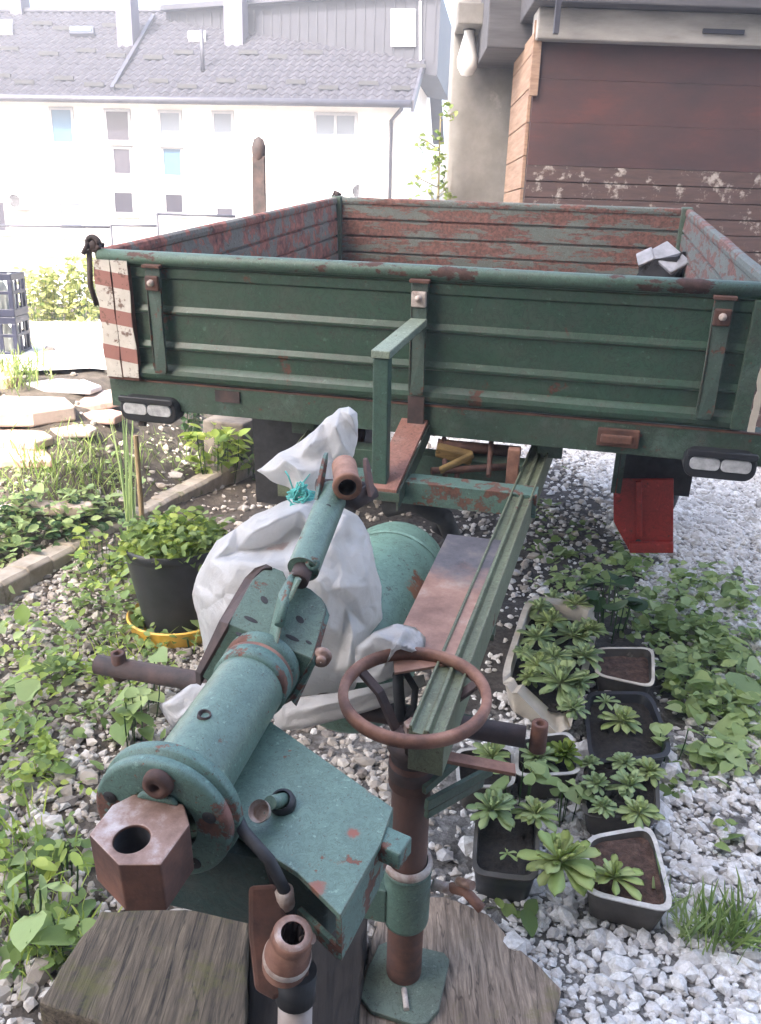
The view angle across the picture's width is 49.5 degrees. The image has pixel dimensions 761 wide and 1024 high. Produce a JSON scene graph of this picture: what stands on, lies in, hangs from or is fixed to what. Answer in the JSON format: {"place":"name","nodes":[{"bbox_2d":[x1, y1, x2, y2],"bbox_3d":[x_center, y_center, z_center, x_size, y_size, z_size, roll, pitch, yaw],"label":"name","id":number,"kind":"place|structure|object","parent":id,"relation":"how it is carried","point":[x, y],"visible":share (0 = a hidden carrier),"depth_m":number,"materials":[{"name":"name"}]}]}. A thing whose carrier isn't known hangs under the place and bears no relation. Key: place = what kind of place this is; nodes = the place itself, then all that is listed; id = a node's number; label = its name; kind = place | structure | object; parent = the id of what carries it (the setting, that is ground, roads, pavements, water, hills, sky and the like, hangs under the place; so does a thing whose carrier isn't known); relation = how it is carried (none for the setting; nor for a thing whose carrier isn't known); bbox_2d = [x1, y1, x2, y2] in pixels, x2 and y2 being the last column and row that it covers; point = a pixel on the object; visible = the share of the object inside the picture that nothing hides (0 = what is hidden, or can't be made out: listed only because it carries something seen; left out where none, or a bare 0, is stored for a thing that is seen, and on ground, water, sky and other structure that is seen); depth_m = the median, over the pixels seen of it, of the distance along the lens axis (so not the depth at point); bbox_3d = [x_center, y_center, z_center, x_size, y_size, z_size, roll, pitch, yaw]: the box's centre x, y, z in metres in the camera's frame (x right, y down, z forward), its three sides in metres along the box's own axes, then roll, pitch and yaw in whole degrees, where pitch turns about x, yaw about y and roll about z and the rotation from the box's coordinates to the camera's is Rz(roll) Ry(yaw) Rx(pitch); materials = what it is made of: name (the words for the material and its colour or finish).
{"place":"outdoors","nodes":[
{"label":"outdoors","id":0,"kind":"place"},
{"bbox_2d":[0,258,93,302],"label":"yard","id":1,"kind":"structure","parent":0,"point":[7,264],"depth_m":16.26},
{"bbox_2d":[0,213,235,244],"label":"handrail","id":2,"kind":"object","parent":1,"relation":"on","point":[110,226],"visible":0.72,"depth_m":10.89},
{"bbox_2d":[0,317,105,370],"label":"yard paving","id":3,"kind":"structure","parent":0,"point":[77,345],"depth_m":6.23,"materials":[{"name":"concrete"}]},
{"bbox_2d":[0,313,31,354],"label":"bottle crate","id":4,"kind":"object","parent":3,"relation":"on","point":[15,335],"visible":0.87,"depth_m":5.73,"materials":[{"name":"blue plastic"}]},
{"bbox_2d":[0,271,27,316],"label":"bottle crate","id":5,"kind":"object","parent":4,"relation":"on","point":[21,309],"visible":0.98,"depth_m":5.68,"materials":[{"name":"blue plastic"}]},
{"bbox_2d":[0,0,452,199],"label":"sky","id":6,"kind":"structure","parent":0,"point":[3,3],"materials":[{"name":"white"}]},
{"bbox_2d":[0,253,760,1023],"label":"ground","id":7,"kind":"structure","parent":0,"point":[496,645],"depth_m":3.40,"materials":[{"name":"gravel"}]},
{"bbox_2d":[0,447,51,467],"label":"stone slab","id":8,"kind":"structure","parent":7,"relation":"on","point":[6,459],"depth_m":4.20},
{"bbox_2d":[0,429,53,449],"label":"stone slab","id":9,"kind":"structure","parent":8,"relation":"on","point":[16,439],"depth_m":4.33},
{"bbox_2d":[12,266,58,321],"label":"yard shrub","id":10,"kind":"object","parent":7,"relation":"on","point":[31,278],"visible":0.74,"depth_m":7.63,"materials":[{"name":"green plant"}]},
{"bbox_2d":[0,871,74,918],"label":"broad leaf weed","id":11,"kind":"object","parent":7,"relation":"on","point":[43,890],"visible":0.89,"depth_m":1.92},
{"bbox_2d":[0,396,75,426],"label":"stone slab","id":12,"kind":"structure","parent":7,"relation":"on","point":[27,411],"depth_m":4.50,"materials":[{"name":"stone"}]},
{"bbox_2d":[0,500,93,515],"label":"stone slab","id":13,"kind":"structure","parent":7,"relation":"on","point":[72,510],"depth_m":3.98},
{"bbox_2d":[37,265,79,321],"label":"yard shrub","id":14,"kind":"object","parent":7,"relation":"on","point":[60,311],"visible":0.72,"depth_m":7.70,"materials":[{"name":"green plant"}]},
{"bbox_2d":[0,474,125,567],"bbox_3d":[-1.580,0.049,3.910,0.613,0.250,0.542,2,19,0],"label":"ground cover plants","id":15,"kind":"object","parent":7,"relation":"on","point":[102,526],"visible":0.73,"depth_m":3.89,"materials":[{"name":"green plant"}]},
{"bbox_2d":[32,840,94,892],"bbox_3d":[-0.769,0.872,2.026,0.184,0.091,0.091,2,19,0],"label":"broad leaf weed","id":16,"kind":"object","parent":7,"relation":"on","point":[76,859],"visible":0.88,"depth_m":2.01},
{"bbox_2d":[26,378,101,394],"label":"stone slab","id":17,"kind":"structure","parent":7,"relation":"on","point":[74,386],"depth_m":4.88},
{"bbox_2d":[38,910,93,962],"bbox_3d":[-0.696,0.943,1.817,0.152,0.090,0.080,9,20,19],"label":"broad leaf weed","id":18,"kind":"object","parent":7,"relation":"on","point":[71,922],"visible":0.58,"depth_m":1.82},
{"bbox_2d":[0,552,136,896],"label":"bright ground cover","id":19,"kind":"object","parent":7,"relation":"on","point":[22,613],"visible":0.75,"depth_m":2.58,"materials":[{"name":"green plant"}]},
{"bbox_2d":[50,424,96,437],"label":"stone slab","id":20,"kind":"structure","parent":7,"relation":"on","point":[80,430],"depth_m":4.49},
{"bbox_2d":[0,478,161,951],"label":"leaf cover","id":21,"kind":"object","parent":7,"relation":"on","point":[20,934],"visible":0.68,"depth_m":2.00,"materials":[{"name":"plant"}]},
{"bbox_2d":[62,254,99,321],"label":"yard shrub","id":22,"kind":"object","parent":7,"relation":"on","point":[76,282],"visible":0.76,"depth_m":7.69,"materials":[{"name":"green plant"}]},
{"bbox_2d":[74,389,118,409],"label":"stone slab","id":23,"kind":"structure","parent":7,"relation":"on","point":[101,400],"depth_m":4.83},
{"bbox_2d":[69,523,127,582],"bbox_3d":[-1.236,0.186,3.712,0.320,0.213,0.323,2,19,0],"label":"leafy bush","id":24,"kind":"object","parent":7,"relation":"on","point":[85,544],"visible":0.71,"depth_m":3.71,"materials":[{"name":"green plant"}]},
{"bbox_2d":[0,552,198,998],"bbox_3d":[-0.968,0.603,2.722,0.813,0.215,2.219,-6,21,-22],"label":"ground cover","id":25,"kind":"object","parent":7,"relation":"on","point":[54,935],"visible":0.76,"depth_m":2.64,"materials":[{"name":"green plant"}]},
{"bbox_2d":[3,413,197,519],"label":"dry weeds by the slabs","id":26,"kind":"object","parent":7,"relation":"on","point":[177,459],"visible":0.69,"depth_m":4.39,"materials":[{"name":"green plant"}]},
{"bbox_2d":[83,409,124,424],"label":"stone slab","id":27,"kind":"structure","parent":7,"relation":"on","point":[101,417],"depth_m":4.72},
{"bbox_2d":[0,340,211,520],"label":"rough grass","id":28,"kind":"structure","parent":7,"relation":"on","point":[16,370],"depth_m":4.33,"materials":[{"name":"green plant"}]},
{"bbox_2d":[106,407,135,529],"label":"onion stalks","id":29,"kind":"object","parent":7,"relation":"on","point":[129,498],"visible":0.76,"depth_m":3.84,"materials":[{"name":"green plant"}]},
{"bbox_2d":[0,457,254,604],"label":"kerb","id":30,"kind":"structure","parent":7,"relation":"on","point":[24,573],"depth_m":3.91,"materials":[{"name":"concrete"}]},
{"bbox_2d":[107,700,154,746],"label":"heart leaf vine","id":31,"kind":"object","parent":7,"relation":"on","point":[125,716],"visible":0.92,"depth_m":2.52,"materials":[{"name":"plant"}]},
{"bbox_2d":[133,435,143,518],"bbox_3d":[-1.087,-0.014,3.741,0.029,0.683,0.025,2,19,0],"label":"garden stake","id":32,"kind":"object","parent":7,"relation":"on","point":[138,476],"visible":0.6,"depth_m":3.68,"materials":[{"name":"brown wood"}]},
{"bbox_2d":[116,646,167,727],"bbox_3d":[-0.776,0.569,2.697,0.187,0.217,0.201,-15,25,-41],"label":"heart leaf vine","id":33,"kind":"object","parent":7,"relation":"on","point":[131,694],"visible":0.58,"depth_m":2.69,"materials":[{"name":"plant"}]},
{"bbox_2d":[40,910,249,1023],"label":"wooden beam","id":34,"kind":"structure","parent":7,"relation":"on","point":[158,967],"depth_m":1.60,"materials":[{"name":"wood"}]},
{"bbox_2d":[126,603,201,648],"bbox_3d":[-0.814,0.434,3.305,0.389,0.075,0.389,2,19,0],"label":"yellow dish","id":35,"kind":"object","parent":7,"relation":"on","point":[162,638],"visible":0.23,"depth_m":3.14,"materials":[{"name":"plastic"}]},
{"bbox_2d":[121,525,225,633],"bbox_3d":[-0.803,0.273,3.260,0.403,0.350,0.403,2,19,0],"label":"flower pot","id":36,"kind":"object","parent":35,"relation":"in","point":[164,594],"visible":0.32,"depth_m":3.10,"materials":[{"name":"black plastic"}]},
{"bbox_2d":[114,505,234,571],"bbox_3d":[-0.799,0.086,3.192,0.463,0.183,0.467,2,19,0],"label":"parsley","id":37,"kind":"object","parent":36,"relation":"in","point":[159,536],"visible":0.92,"depth_m":3.12,"materials":[{"name":"green plant"}]},
{"bbox_2d":[179,412,202,441],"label":"leafy bush","id":38,"kind":"object","parent":7,"relation":"on","point":[199,422],"visible":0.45,"depth_m":5.47,"materials":[{"name":"green plant"}]},
{"bbox_2d":[177,423,252,483],"bbox_3d":[-1.006,-0.365,5.083,0.304,0.412,0.527,16,23,35],"label":"leafy bush","id":39,"kind":"object","parent":7,"relation":"on","point":[221,435],"visible":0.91,"depth_m":5.04,"materials":[{"name":"green plant"}]},
{"bbox_2d":[0,0,451,256],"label":"white house","id":40,"kind":"structure","parent":7,"relation":"on","point":[126,112],"depth_m":22.55,"materials":[{"name":"paint"}]},
{"bbox_2d":[46,107,79,147],"bbox_3d":[-8.692,-10.492,22.498,0.904,1.004,0.160,5,19,8],"label":"window","id":41,"kind":"structure","parent":40,"relation":"in","point":[61,119],"depth_m":22.53,"materials":[{"name":"white glass"}]},
{"bbox_2d":[55,200,85,238],"bbox_3d":[-8.729,-8.234,23.269,0.940,1.013,0.160,5,19,8],"label":"window","id":42,"kind":"structure","parent":40,"relation":"in","point":[70,212],"depth_m":23.29,"materials":[{"name":"white glass"}]},
{"bbox_2d":[100,109,135,145],"bbox_3d":[-7.105,-10.390,22.278,0.952,0.902,0.160,5,19,8],"label":"window","id":43,"kind":"structure","parent":40,"relation":"in","point":[117,122],"depth_m":22.31,"materials":[{"name":"grey glass"}]},
{"bbox_2d":[108,146,137,178],"bbox_3d":[-7.070,-9.555,22.555,0.805,0.812,0.160,5,19,8],"label":"window","id":44,"kind":"structure","parent":40,"relation":"in","point":[121,156],"depth_m":22.58,"materials":[{"name":"grey glass"}]},
{"bbox_2d":[108,190,139,217],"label":"window","id":45,"kind":"structure","parent":40,"relation":"in","point":[123,201],"depth_m":22.93,"materials":[{"name":"white glass"}]},
{"bbox_2d":[154,110,186,147],"bbox_3d":[-5.640,-10.258,22.087,0.869,0.910,0.160,5,19,8],"label":"window","id":46,"kind":"structure","parent":40,"relation":"in","point":[170,130],"depth_m":22.12,"materials":[{"name":"white glass"}]},
{"bbox_2d":[157,147,187,180],"bbox_3d":[-5.649,-9.448,22.363,0.818,0.854,0.160,5,19,8],"label":"window","id":47,"kind":"structure","parent":40,"relation":"in","point":[172,159],"depth_m":22.40,"materials":[{"name":"white glass"}]},
{"bbox_2d":[159,192,188,217],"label":"window","id":48,"kind":"structure","parent":40,"relation":"in","point":[174,202],"depth_m":22.72,"materials":[{"name":"white glass"}]},
{"bbox_2d":[208,111,237,152],"bbox_3d":[-4.193,-10.091,21.911,0.808,1.027,0.160,5,19,8],"label":"window","id":49,"kind":"structure","parent":40,"relation":"in","point":[223,141],"depth_m":21.95,"materials":[{"name":"white glass"}]},
{"bbox_2d":[309,112,360,154],"bbox_3d":[-1.185,-9.869,21.504,1.351,0.989,0.160,5,19,8],"label":"window","id":50,"kind":"structure","parent":40,"relation":"in","point":[334,132],"depth_m":21.53,"materials":[{"name":"white glass"}]},
{"bbox_2d":[203,415,253,465],"bbox_3d":[-0.975,-0.443,5.413,0.280,0.360,0.280,8,20,13],"label":"concrete block","id":51,"kind":"object","parent":7,"relation":"on","point":[237,423],"depth_m":5.28,"materials":[{"name":"concrete"}]},
{"bbox_2d":[0,468,461,1023],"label":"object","id":52,"kind":"object","parent":7,"relation":"on","point":[36,980],"visible":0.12,"depth_m":2.52,"materials":[{"name":"gravel"}]},
{"bbox_2d":[252,136,265,213],"bbox_3d":[-0.888,-1.603,6.120,0.100,2.166,0.105,2,19,0],"label":"iron post","id":53,"kind":"object","parent":7,"relation":"on","point":[259,172],"visible":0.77,"depth_m":5.83,"materials":[{"name":"metal"}]},
{"bbox_2d":[249,918,367,1023],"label":"wooden beam","id":54,"kind":"structure","parent":7,"relation":"on","point":[339,985],"depth_m":1.66,"materials":[{"name":"wood"}]},
{"bbox_2d":[0,346,721,597],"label":"rubble chips","id":55,"kind":"object","parent":7,"relation":"on","point":[244,507],"visible":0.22,"depth_m":4.68,"materials":[{"name":"gravel"}]},
{"bbox_2d":[50,703,743,937],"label":"gravel weeds","id":56,"kind":"object","parent":7,"relation":"on","point":[527,914],"visible":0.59,"depth_m":2.25,"materials":[{"name":"green plant"}]},
{"bbox_2d":[407,101,457,199],"bbox_3d":[0.466,-2.353,7.651,0.479,2.599,0.421,17,24,38],"label":"tree","id":57,"kind":"object","parent":7,"relation":"on","point":[438,161],"visible":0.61,"depth_m":7.31,"materials":[{"name":"green plant"}]},
{"bbox_2d":[360,897,559,1023],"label":"wooden board","id":58,"kind":"object","parent":7,"relation":"on","point":[492,977],"visible":0.63,"depth_m":1.78,"materials":[{"name":"wood"}]},
{"bbox_2d":[81,190,760,1023],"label":"farm trailer","id":59,"kind":"object","parent":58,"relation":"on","point":[547,332],"visible":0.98,"depth_m":2.33,"materials":[{"name":"metal"}]},
{"bbox_2d":[159,406,425,729],"bbox_3d":[-0.163,0.125,1.741,0.524,0.629,0.504,2,19,0],"label":"plastic sack","id":60,"kind":"object","parent":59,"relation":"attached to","point":[345,585],"visible":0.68,"depth_m":1.66,"materials":[{"name":"plastic"}]},
{"bbox_2d":[636,241,688,277],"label":"stone blocks","id":61,"kind":"object","parent":59,"relation":"on","point":[666,259],"visible":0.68,"depth_m":4.22,"materials":[{"name":"stone"}]},
{"bbox_2d":[489,755,551,805],"bbox_3d":[0.382,0.774,2.274,0.193,0.186,0.117,-1,19,-8],"label":"heart leaf vine","id":62,"kind":"object","parent":7,"relation":"on","point":[539,773],"visible":0.63,"depth_m":2.25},
{"bbox_2d":[503,596,596,732],"bbox_3d":[0.622,0.547,3.027,0.296,0.136,0.863,8,20,16],"label":"planter trough","id":63,"kind":"object","parent":7,"relation":"on","point":[530,703],"visible":0.37,"depth_m":2.82,"materials":[{"name":"beige plastic"}]},
{"bbox_2d":[516,623,556,647],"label":"houseleek","id":64,"kind":"object","parent":63,"relation":"in","point":[540,634],"visible":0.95,"depth_m":3.07,"materials":[{"name":"green plant"}]},
{"bbox_2d":[519,650,555,672],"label":"houseleek","id":65,"kind":"object","parent":63,"relation":"in","point":[532,661],"visible":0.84,"depth_m":2.87,"materials":[{"name":"green plant"}]},
{"bbox_2d":[530,607,567,628],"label":"houseleek","id":66,"kind":"object","parent":63,"relation":"in","point":[551,616],"visible":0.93,"depth_m":3.23,"materials":[{"name":"green plant"}]},
{"bbox_2d":[537,642,576,664],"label":"houseleek","id":67,"kind":"object","parent":63,"relation":"in","point":[553,649],"visible":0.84,"depth_m":2.92,"materials":[{"name":"green plant"}]},
{"bbox_2d":[527,659,589,705],"bbox_3d":[0.597,0.553,2.758,0.180,0.118,0.187,14,22,32],"label":"houseleek","id":68,"kind":"object","parent":63,"relation":"in","point":[555,674],"visible":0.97,"depth_m":2.74,"materials":[{"name":"green plant"}]},
{"bbox_2d":[553,620,593,645],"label":"houseleek","id":69,"kind":"object","parent":63,"relation":"in","point":[573,631],"visible":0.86,"depth_m":3.12,"materials":[{"name":"green plant"}]},
{"bbox_2d":[556,694,590,719],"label":"houseleek","id":70,"kind":"object","parent":63,"relation":"in","point":[573,705],"visible":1,"depth_m":2.65,"materials":[{"name":"green plant"}]},
{"bbox_2d":[562,594,593,609],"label":"houseleek","id":71,"kind":"object","parent":63,"relation":"in","point":[574,599],"visible":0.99,"depth_m":3.35,"materials":[{"name":"green plant"}]},
{"bbox_2d":[566,668,598,696],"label":"houseleek","id":72,"kind":"object","parent":63,"relation":"in","point":[579,683],"visible":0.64,"depth_m":2.76,"materials":[{"name":"green plant"}]},
{"bbox_2d":[564,642,604,671],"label":"houseleek","id":73,"kind":"object","parent":63,"relation":"in","point":[586,651],"visible":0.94,"depth_m":2.98,"materials":[{"name":"green plant"}]},
{"bbox_2d":[578,617,608,638],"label":"houseleek","id":74,"kind":"object","parent":63,"relation":"in","point":[594,628],"visible":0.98,"depth_m":3.13,"materials":[{"name":"green plant"}]},
{"bbox_2d":[545,776,595,826],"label":"heart leaf vine","id":75,"kind":"object","parent":7,"relation":"on","point":[574,793],"visible":0.99,"depth_m":2.27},
{"bbox_2d":[394,432,760,1023],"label":"gravel stones","id":76,"kind":"object","parent":7,"relation":"on","point":[704,524],"visible":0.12,"depth_m":2.22,"materials":[{"name":"gravel"}]},
{"bbox_2d":[456,747,514,807],"bbox_3d":[0.304,0.777,2.398,0.181,0.090,0.198,2,19,0],"label":"plant tub","id":77,"kind":"object","parent":76,"relation":"on","point":[462,772],"visible":0.33,"depth_m":2.36,"materials":[{"name":"grey plastic"}]},
{"bbox_2d":[472,742,510,761],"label":"houseleek","id":78,"kind":"object","parent":77,"relation":"in","point":[487,750],"visible":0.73,"depth_m":2.40,"materials":[{"name":"green plant"}]},
{"bbox_2d":[472,806,539,901],"bbox_3d":[0.318,0.874,2.104,0.166,0.100,0.277,5,19,9],"label":"plant tub","id":79,"kind":"object","parent":76,"relation":"on","point":[508,878],"visible":0.82,"depth_m":2.04,"materials":[{"name":"black plastic"}]},
{"bbox_2d":[466,787,516,831],"bbox_3d":[0.288,0.755,2.140,0.129,0.070,0.137,6,19,11],"label":"houseleek","id":80,"kind":"object","parent":79,"relation":"on","point":[497,802],"visible":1,"depth_m":2.12,"materials":[{"name":"green plant"}]},
{"bbox_2d":[510,795,558,831],"bbox_3d":[0.400,0.773,2.129,0.134,0.070,0.106,12,21,26],"label":"houseleek","id":81,"kind":"object","parent":79,"relation":"on","point":[538,812],"visible":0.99,"depth_m":2.12,"materials":[{"name":"green plant"}]},
{"bbox_2d":[516,829,600,896],"bbox_3d":[0.427,0.807,1.917,0.177,0.106,0.191,-13,24,-37],"label":"houseleek","id":82,"kind":"object","parent":79,"relation":"on","point":[568,855],"visible":1,"depth_m":1.91,"materials":[{"name":"plant"}]},
{"bbox_2d":[515,732,579,798],"bbox_3d":[0.484,0.759,2.454,0.202,0.100,0.223,2,19,0],"label":"plant tub","id":83,"kind":"object","parent":76,"relation":"on","point":[542,791],"visible":0.39,"depth_m":2.38,"materials":[{"name":"grey plastic"}]},
{"bbox_2d":[518,743,558,771],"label":"houseleek","id":84,"kind":"object","parent":83,"relation":"in","point":[532,757],"visible":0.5,"depth_m":2.38,"materials":[{"name":"green plant"}]},
{"bbox_2d":[546,737,582,770],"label":"houseleek","id":85,"kind":"object","parent":83,"relation":"in","point":[566,749],"visible":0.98,"depth_m":2.40,"materials":[{"name":"green plant"}]},
{"bbox_2d":[582,764,659,834],"bbox_3d":[0.676,0.813,2.339,0.210,0.085,0.312,7,20,14],"label":"plant tub","id":86,"kind":"object","parent":76,"relation":"on","point":[596,823],"visible":0.3,"depth_m":2.28,"materials":[{"name":"grey plastic"}]},
{"bbox_2d":[579,771,609,795],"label":"houseleek","id":87,"kind":"object","parent":86,"relation":"on","point":[594,782],"visible":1,"depth_m":2.29,"materials":[{"name":"green plant"}]},
{"bbox_2d":[588,795,617,819],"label":"houseleek","id":88,"kind":"object","parent":86,"relation":"on","point":[605,806],"visible":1,"depth_m":2.20,"materials":[{"name":"green plant"}]},
{"bbox_2d":[606,751,640,771],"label":"houseleek","id":89,"kind":"object","parent":86,"relation":"in","point":[622,759],"visible":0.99,"depth_m":2.39,"materials":[{"name":"green plant"}]},
{"bbox_2d":[605,768,646,797],"bbox_3d":[0.686,0.750,2.295,0.106,0.066,0.105,-14,24,-38],"label":"houseleek","id":90,"kind":"object","parent":86,"relation":"in","point":[629,782],"visible":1,"depth_m":2.29,"materials":[{"name":"green plant"}]},
{"bbox_2d":[616,795,664,828],"bbox_3d":[0.688,0.789,2.191,0.124,0.050,0.105,-9,22,-29],"label":"houseleek","id":91,"kind":"object","parent":86,"relation":"on","point":[637,810],"visible":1,"depth_m":2.18,"materials":[{"name":"green plant"}]},
{"bbox_2d":[631,756,667,787],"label":"houseleek","id":92,"kind":"object","parent":86,"relation":"on","point":[652,770],"visible":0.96,"depth_m":2.35,"materials":[{"name":"green plant"}]},
{"bbox_2d":[585,691,670,767],"bbox_3d":[0.765,0.715,2.626,0.288,0.090,0.411,2,19,0],"label":"plant tub","id":93,"kind":"object","parent":76,"relation":"on","point":[604,744],"visible":0.7,"depth_m":2.61,"materials":[{"name":"black plastic"}]},
{"bbox_2d":[597,703,642,733],"bbox_3d":[0.775,0.653,2.629,0.140,0.070,0.135,16,23,34],"label":"houseleek","id":94,"kind":"object","parent":93,"relation":"in","point":[625,720],"visible":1,"depth_m":2.62,"materials":[{"name":"green plant"}]},
{"bbox_2d":[585,827,671,930],"bbox_3d":[0.601,0.904,2.044,0.199,0.100,0.284,6,19,12],"label":"plant tub","id":95,"kind":"object","parent":76,"relation":"on","point":[636,847],"visible":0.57,"depth_m":1.97,"materials":[{"name":"grey plastic"}]},
{"bbox_2d":[594,853,643,900],"bbox_3d":[0.562,0.855,1.957,0.126,0.058,0.108,9,20,19],"label":"houseleek","id":96,"kind":"object","parent":95,"relation":"in","point":[613,871],"visible":0.94,"depth_m":1.95,"materials":[{"name":"plant"}]},
{"bbox_2d":[665,877,734,950],"bbox_3d":[0.744,0.949,1.911,0.175,0.120,0.185,-6,21,-23],"label":"grass tuft","id":97,"kind":"object","parent":76,"relation":"on","point":[686,928],"visible":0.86,"depth_m":1.92,"materials":[{"name":"green plant"}]},
{"bbox_2d":[674,865,760,964],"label":"grass tuft","id":98,"kind":"object","parent":76,"relation":"on","point":[739,924],"visible":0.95,"depth_m":1.91,"materials":[{"name":"green plant"}]},
{"bbox_2d":[442,0,760,201],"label":"concrete garage","id":99,"kind":"structure","parent":7,"relation":"on","point":[477,133],"depth_m":6.50,"materials":[{"name":"concrete"}]},
{"bbox_2d":[457,28,477,75],"bbox_3d":[0.764,-4.058,7.161,0.180,0.500,0.180,2,19,0],"label":"bulb lamp","id":100,"kind":"object","parent":99,"relation":"hanging from","point":[467,59],"visible":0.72,"depth_m":7.13,"materials":[{"name":"white glass"}]},
{"bbox_2d":[576,570,647,643],"bbox_3d":[0.957,0.373,3.477,0.288,0.209,0.514,4,19,6],"label":"heart leaf vine","id":101,"kind":"object","parent":7,"relation":"on","point":[597,600],"visible":0.88,"depth_m":3.37,"materials":[{"name":"plant"}]},
{"bbox_2d":[595,647,654,692],"bbox_3d":[0.883,0.588,3.007,0.210,0.090,0.294,7,20,15],"label":"plant tub","id":102,"kind":"object","parent":7,"relation":"on","point":[628,668],"visible":0.86,"depth_m":3.00,"materials":[{"name":"grey plastic"}]},
{"bbox_2d":[503,20,760,426],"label":"red shed","id":103,"kind":"structure","parent":7,"relation":"on","point":[645,126],"depth_m":6.33,"materials":[{"name":"wood"}]},
{"bbox_2d":[521,466,760,788],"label":"vine carpet","id":104,"kind":"object","parent":7,"relation":"on","point":[715,755],"depth_m":3.20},
{"bbox_2d":[649,722,703,766],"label":"heart leaf vine","id":105,"kind":"object","parent":7,"relation":"on","point":[658,730],"visible":0.81,"depth_m":2.57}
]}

